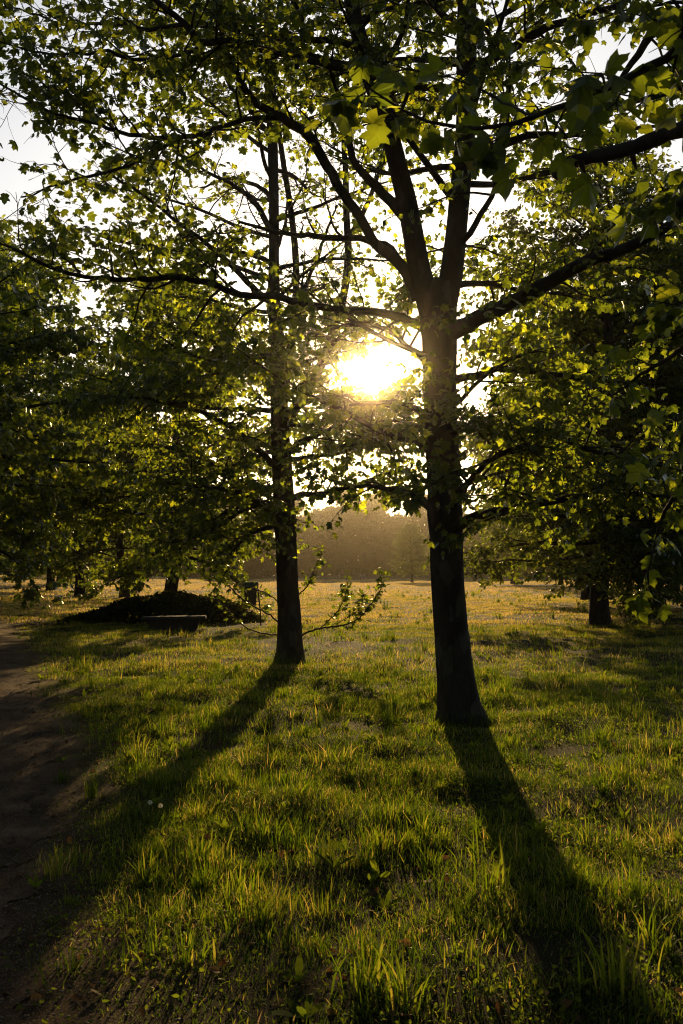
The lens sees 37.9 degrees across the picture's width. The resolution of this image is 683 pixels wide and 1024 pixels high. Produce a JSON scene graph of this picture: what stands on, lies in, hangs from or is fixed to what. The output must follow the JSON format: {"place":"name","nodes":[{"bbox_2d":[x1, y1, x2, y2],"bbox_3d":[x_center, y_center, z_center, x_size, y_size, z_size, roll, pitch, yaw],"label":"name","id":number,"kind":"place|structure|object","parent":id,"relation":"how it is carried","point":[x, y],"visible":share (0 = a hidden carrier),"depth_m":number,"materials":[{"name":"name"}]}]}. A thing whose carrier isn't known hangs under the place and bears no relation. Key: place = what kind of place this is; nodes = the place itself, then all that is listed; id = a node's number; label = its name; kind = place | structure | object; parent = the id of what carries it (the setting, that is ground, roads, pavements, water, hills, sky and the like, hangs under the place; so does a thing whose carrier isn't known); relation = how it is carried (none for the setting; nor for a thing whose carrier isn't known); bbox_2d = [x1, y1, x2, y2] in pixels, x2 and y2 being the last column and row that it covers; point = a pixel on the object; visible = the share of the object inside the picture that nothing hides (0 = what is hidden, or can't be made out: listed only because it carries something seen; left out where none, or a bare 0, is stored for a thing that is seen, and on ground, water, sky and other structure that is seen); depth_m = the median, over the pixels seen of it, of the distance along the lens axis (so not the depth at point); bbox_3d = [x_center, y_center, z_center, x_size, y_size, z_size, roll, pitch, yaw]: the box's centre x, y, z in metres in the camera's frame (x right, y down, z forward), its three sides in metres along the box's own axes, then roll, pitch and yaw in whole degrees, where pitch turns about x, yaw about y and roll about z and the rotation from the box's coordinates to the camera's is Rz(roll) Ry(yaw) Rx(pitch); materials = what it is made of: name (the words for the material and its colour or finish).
{"place":"outdoors","nodes":[
{"label":"outdoors","id":0,"kind":"place"},
{"bbox_2d":[0,632,182,1023],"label":"gravel path","id":1,"kind":"structure","parent":0,"point":[17,991],"depth_m":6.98,"materials":[{"name":"gravel"}]},
{"bbox_2d":[0,574,682,1023],"bbox_3d":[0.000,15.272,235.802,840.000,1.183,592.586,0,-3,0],"label":"ground","id":2,"kind":"structure","parent":0,"point":[86,1008],"depth_m":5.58,"materials":[{"name":"green plant"}]},
{"bbox_2d":[0,548,8,573],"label":"tree","id":3,"kind":"object","parent":2,"relation":"on","point":[3,571],"visible":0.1,"depth_m":210.49,"materials":[{"name":"green plant"}]},
{"bbox_2d":[6,546,18,572],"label":"tree","id":4,"kind":"object","parent":2,"relation":"on","point":[14,564],"visible":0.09,"depth_m":207.36,"materials":[{"name":"green plant"}]},
{"bbox_2d":[0,246,101,558],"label":"plane tree","id":5,"kind":"object","parent":2,"relation":"on","point":[27,541],"visible":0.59,"depth_m":29.27,"materials":[{"name":"green plant"}]},
{"bbox_2d":[0,421,115,590],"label":"plane tree","id":6,"kind":"object","parent":2,"relation":"on","point":[49,573],"visible":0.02,"depth_m":83.50,"materials":[{"name":"green plant"}]},
{"bbox_2d":[30,543,85,584],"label":"plane tree","id":7,"kind":"object","parent":2,"relation":"on","point":[57,578],"depth_m":109.55,"materials":[{"name":"green plant"}]},
{"bbox_2d":[0,214,136,609],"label":"plane tree","id":8,"kind":"object","parent":2,"relation":"on","point":[32,594],"visible":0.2,"depth_m":42.45,"materials":[{"name":"green plant"}]},
{"bbox_2d":[0,214,156,540],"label":"plane tree","id":9,"kind":"object","parent":2,"relation":"on","point":[61,506],"visible":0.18,"depth_m":33.63,"materials":[{"name":"green plant"}]},
{"bbox_2d":[1,359,167,596],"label":"plane tree","id":10,"kind":"object","parent":2,"relation":"on","point":[78,574],"visible":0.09,"depth_m":64.75,"materials":[{"name":"green plant"}]},
{"bbox_2d":[0,223,178,535],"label":"plane tree","id":11,"kind":"object","parent":2,"relation":"on","point":[40,340],"visible":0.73,"depth_m":22.82,"materials":[{"name":"green plant"}]},
{"bbox_2d":[95,543,113,571],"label":"tree","id":12,"kind":"object","parent":2,"relation":"on","point":[107,559],"visible":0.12,"depth_m":208.85,"materials":[{"name":"green plant"}]},
{"bbox_2d":[21,351,219,597],"bbox_3d":[-14.359,-2.654,64.462,12.572,17.147,10.816,1,-4,-16],"label":"plane tree","id":13,"kind":"object","parent":2,"relation":"on","point":[119,548],"visible":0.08,"depth_m":62.91,"materials":[{"name":"green plant"}]},
{"bbox_2d":[111,542,130,571],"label":"tree","id":14,"kind":"object","parent":2,"relation":"on","point":[126,557],"visible":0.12,"depth_m":218.22,"materials":[{"name":"green plant"}]},
{"bbox_2d":[148,800,151,822],"bbox_3d":[-1.198,1.905,6.232,0.029,0.200,0.028,1,-4,-17],"label":"dandelion","id":15,"kind":"object","parent":2,"relation":"on","point":[149,803],"visible":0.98,"depth_m":6.23,"materials":[{"name":"plant"}]},
{"bbox_2d":[152,527,163,574],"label":"tree","id":16,"kind":"object","parent":2,"relation":"on","point":[159,572],"visible":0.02,"depth_m":208.86,"materials":[{"name":"green plant"}]},
{"bbox_2d":[57,588,264,624],"bbox_3d":[-5.757,3.159,31.872,6.688,1.410,3.599,0,-3,0],"label":"mound","id":17,"kind":"object","parent":2,"relation":"on","point":[171,603],"visible":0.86,"depth_m":30.84,"materials":[{"name":"brown soil"}]},
{"bbox_2d":[35,258,312,614],"bbox_3d":[-6.365,-2.787,37.378,9.941,14.011,10.236,-1,-4,19],"label":"plane tree","id":18,"kind":"object","parent":2,"relation":"on","point":[111,517],"visible":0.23,"depth_m":36.71,"materials":[{"name":"green plant"}]},
{"bbox_2d":[141,615,206,630],"bbox_3d":[-4.551,3.065,27.065,1.720,0.488,0.550,0,-3,-4],"label":"stone bench","id":19,"kind":"object","parent":2,"relation":"on","point":[173,623],"visible":0.77,"depth_m":26.87,"materials":[{"name":"stone"}]},
{"bbox_2d":[182,545,201,576],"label":"tree","id":20,"kind":"object","parent":2,"relation":"on","point":[196,574],"visible":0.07,"depth_m":212.30,"materials":[{"name":"green plant"}]},
{"bbox_2d":[242,582,260,624],"bbox_3d":[-2.739,2.849,30.071,0.511,1.492,0.454,-3,-4,39],"label":"litter bin","id":21,"kind":"object","parent":2,"relation":"on","point":[251,594],"visible":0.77,"depth_m":29.98,"materials":[{"name":"metal"}]},
{"bbox_2d":[45,0,459,665],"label":"plane tree","id":22,"kind":"object","parent":2,"relation":"on","point":[179,392],"visible":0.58,"depth_m":16.96,"materials":[{"name":"green plant"}]},
{"bbox_2d":[242,533,264,577],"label":"tree","id":23,"kind":"object","parent":2,"relation":"on","point":[251,568],"visible":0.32,"depth_m":213.35,"materials":[{"name":"green plant"}]},
{"bbox_2d":[257,541,275,577],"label":"tree","id":24,"kind":"object","parent":2,"relation":"on","point":[267,567],"visible":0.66,"depth_m":208.77,"materials":[{"name":"green plant"}]},
{"bbox_2d":[30,560,548,577],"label":"undergrowth","id":25,"kind":"object","parent":2,"relation":"on","point":[326,569],"visible":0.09,"depth_m":226.66,"materials":[{"name":"green plant"}]},
{"bbox_2d":[275,499,319,560],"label":"tree","id":26,"kind":"object","parent":2,"relation":"on","point":[310,540],"visible":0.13,"depth_m":235.10,"materials":[{"name":"green plant"}]},
{"bbox_2d":[297,547,309,575],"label":"tree","id":27,"kind":"object","parent":2,"relation":"on","point":[302,557],"visible":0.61,"depth_m":210.51,"materials":[{"name":"green plant"}]},
{"bbox_2d":[306,511,331,574],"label":"tree","id":28,"kind":"object","parent":2,"relation":"on","point":[316,518],"visible":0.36,"depth_m":242.00,"materials":[{"name":"green plant"}]},
{"bbox_2d":[306,508,333,574],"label":"tree","id":29,"kind":"object","parent":2,"relation":"on","point":[327,514],"visible":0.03,"depth_m":247.56,"materials":[{"name":"green plant"}]},
{"bbox_2d":[322,515,359,574],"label":"tree","id":30,"kind":"object","parent":2,"relation":"on","point":[349,525],"visible":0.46,"depth_m":235.81,"materials":[{"name":"green plant"}]},
{"bbox_2d":[0,0,682,724],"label":"plane tree","id":31,"kind":"object","parent":2,"relation":"on","point":[438,426],"visible":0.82,"depth_m":10.28,"materials":[{"name":"green plant"}]},
{"bbox_2d":[0,683,682,1023],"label":"fallen leaves","id":32,"kind":"object","parent":2,"relation":"on","point":[374,892],"visible":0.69,"depth_m":5.08,"materials":[{"name":"brown plant"}]},
{"bbox_2d":[2,689,682,1023],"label":"ground cover","id":33,"kind":"object","parent":2,"relation":"on","point":[338,984],"visible":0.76,"depth_m":5.33,"materials":[{"name":"green plant"}]},
{"bbox_2d":[323,490,366,523],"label":"tree","id":34,"kind":"object","parent":2,"relation":"on","point":[333,510],"visible":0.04,"depth_m":256.28,"materials":[{"name":"green plant"}]},
{"bbox_2d":[333,539,358,574],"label":"tree","id":35,"kind":"object","parent":2,"relation":"on","point":[345,553],"visible":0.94,"depth_m":215.48,"materials":[{"name":"green plant"}]},
{"bbox_2d":[25,664,682,1023],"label":"weeds","id":36,"kind":"object","parent":2,"relation":"on","point":[298,1010],"visible":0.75,"depth_m":6.71,"materials":[{"name":"green plant"}]},
{"bbox_2d":[353,524,379,574],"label":"tree","id":37,"kind":"object","parent":2,"relation":"on","point":[365,552],"visible":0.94,"depth_m":217.56,"materials":[{"name":"green plant"}]},
{"bbox_2d":[348,500,388,564],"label":"tree","id":38,"kind":"object","parent":2,"relation":"on","point":[361,518],"visible":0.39,"depth_m":235.65,"materials":[{"name":"green plant"}]},
{"bbox_2d":[365,493,391,529],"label":"tree","id":39,"kind":"object","parent":2,"relation":"on","point":[382,517],"visible":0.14,"depth_m":262.18,"materials":[{"name":"green plant"}]},
{"bbox_2d":[383,547,403,575],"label":"tree","id":40,"kind":"object","parent":2,"relation":"on","point":[389,554],"visible":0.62,"depth_m":213.02,"materials":[{"name":"green plant"}]},
{"bbox_2d":[379,515,408,564],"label":"tree","id":41,"kind":"object","parent":2,"relation":"on","point":[395,524],"visible":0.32,"depth_m":236.06,"materials":[{"name":"green plant"}]},
{"bbox_2d":[383,512,413,562],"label":"tree","id":42,"kind":"object","parent":2,"relation":"on","point":[385,522],"visible":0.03,"depth_m":256.31,"materials":[{"name":"green plant"}]},
{"bbox_2d":[385,522,430,581],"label":"lime tree","id":43,"kind":"object","parent":2,"relation":"on","point":[410,555],"visible":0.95,"depth_m":149.09,"materials":[{"name":"green plant"}]},
{"bbox_2d":[408,494,427,559],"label":"tree","id":44,"kind":"object","parent":2,"relation":"on","point":[421,521],"visible":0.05,"depth_m":250.18,"materials":[{"name":"green plant"}]},
{"bbox_2d":[411,526,428,554],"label":"tree","id":45,"kind":"object","parent":2,"relation":"on","point":[423,530],"visible":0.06,"depth_m":233.95,"materials":[{"name":"green plant"}]},
{"bbox_2d":[414,529,430,575],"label":"tree","id":46,"kind":"object","parent":2,"relation":"on","point":[425,544],"visible":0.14,"depth_m":215.39,"materials":[{"name":"green plant"}]},
{"bbox_2d":[463,540,474,572],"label":"tree","id":47,"kind":"object","parent":2,"relation":"on","point":[466,546],"visible":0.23,"depth_m":214.84,"materials":[{"name":"green plant"}]},
{"bbox_2d":[469,520,493,555],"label":"tree","id":48,"kind":"object","parent":2,"relation":"on","point":[476,538],"visible":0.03,"depth_m":239.67,"materials":[{"name":"green plant"}]},
{"bbox_2d":[476,537,500,574],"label":"tree","id":49,"kind":"object","parent":2,"relation":"on","point":[481,540],"visible":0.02,"depth_m":214.67,"materials":[{"name":"green plant"}]},
{"bbox_2d":[304,0,682,623],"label":"plane tree","id":50,"kind":"object","parent":2,"relation":"on","point":[592,103],"visible":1,"depth_m":4.38,"materials":[{"name":"green plant"}]},
{"bbox_2d":[465,482,540,583],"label":"lime tree","id":51,"kind":"object","parent":2,"relation":"on","point":[502,556],"visible":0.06,"depth_m":127.35,"materials":[{"name":"green plant"}]},
{"bbox_2d":[467,384,613,600],"bbox_3d":[13.306,-3.104,56.286,12.886,16.959,14.132,-2,-4,33],"label":"lime tree","id":52,"kind":"object","parent":2,"relation":"on","point":[584,594],"depth_m":55.81,"materials":[{"name":"green plant"}]},
{"bbox_2d":[419,130,682,627],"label":"lime tree","id":53,"kind":"object","parent":2,"relation":"on","point":[610,543],"visible":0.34,"depth_m":28.96,"materials":[{"name":"green plant"}]},
{"bbox_2d":[516,530,612,589],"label":"lime tree","id":54,"kind":"object","parent":2,"relation":"on","point":[543,580],"visible":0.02,"depth_m":83.25,"materials":[{"name":"green plant"}]},
{"bbox_2d":[463,288,672,581],"bbox_3d":[11.873,-2.923,44.875,12.618,15.142,11.505,0,-3,2],"label":"lime tree","id":55,"kind":"object","parent":2,"relation":"on","point":[488,527],"visible":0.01,"depth_m":44.98,"materials":[{"name":"green plant"}]},
{"bbox_2d":[477,224,682,617],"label":"lime tree","id":56,"kind":"object","parent":2,"relation":"on","point":[615,321],"visible":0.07,"depth_m":33.47,"materials":[{"name":"green plant"}]},
{"bbox_2d":[541,233,682,604],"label":"lime tree","id":57,"kind":"object","parent":2,"relation":"on","point":[622,583],"visible":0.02,"depth_m":43.60,"materials":[{"name":"green plant"}]},
{"bbox_2d":[609,588,645,618],"bbox_3d":[9.851,3.142,34.113,1.562,1.223,1.081,0,-3,0],"label":"shrub","id":58,"kind":"object","parent":2,"relation":"on","point":[614,601],"visible":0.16,"depth_m":34.20,"materials":[{"name":"green plant"}]},
{"bbox_2d":[0,0,682,572],"label":"sky","id":59,"kind":"structure","parent":0,"point":[38,150],"materials":[{"name":"white"}]},
{"bbox_2d":[484,585,569,585],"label":"footpath","id":60,"kind":"structure","parent":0,"point":[527,585],"depth_m":113.47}
]}

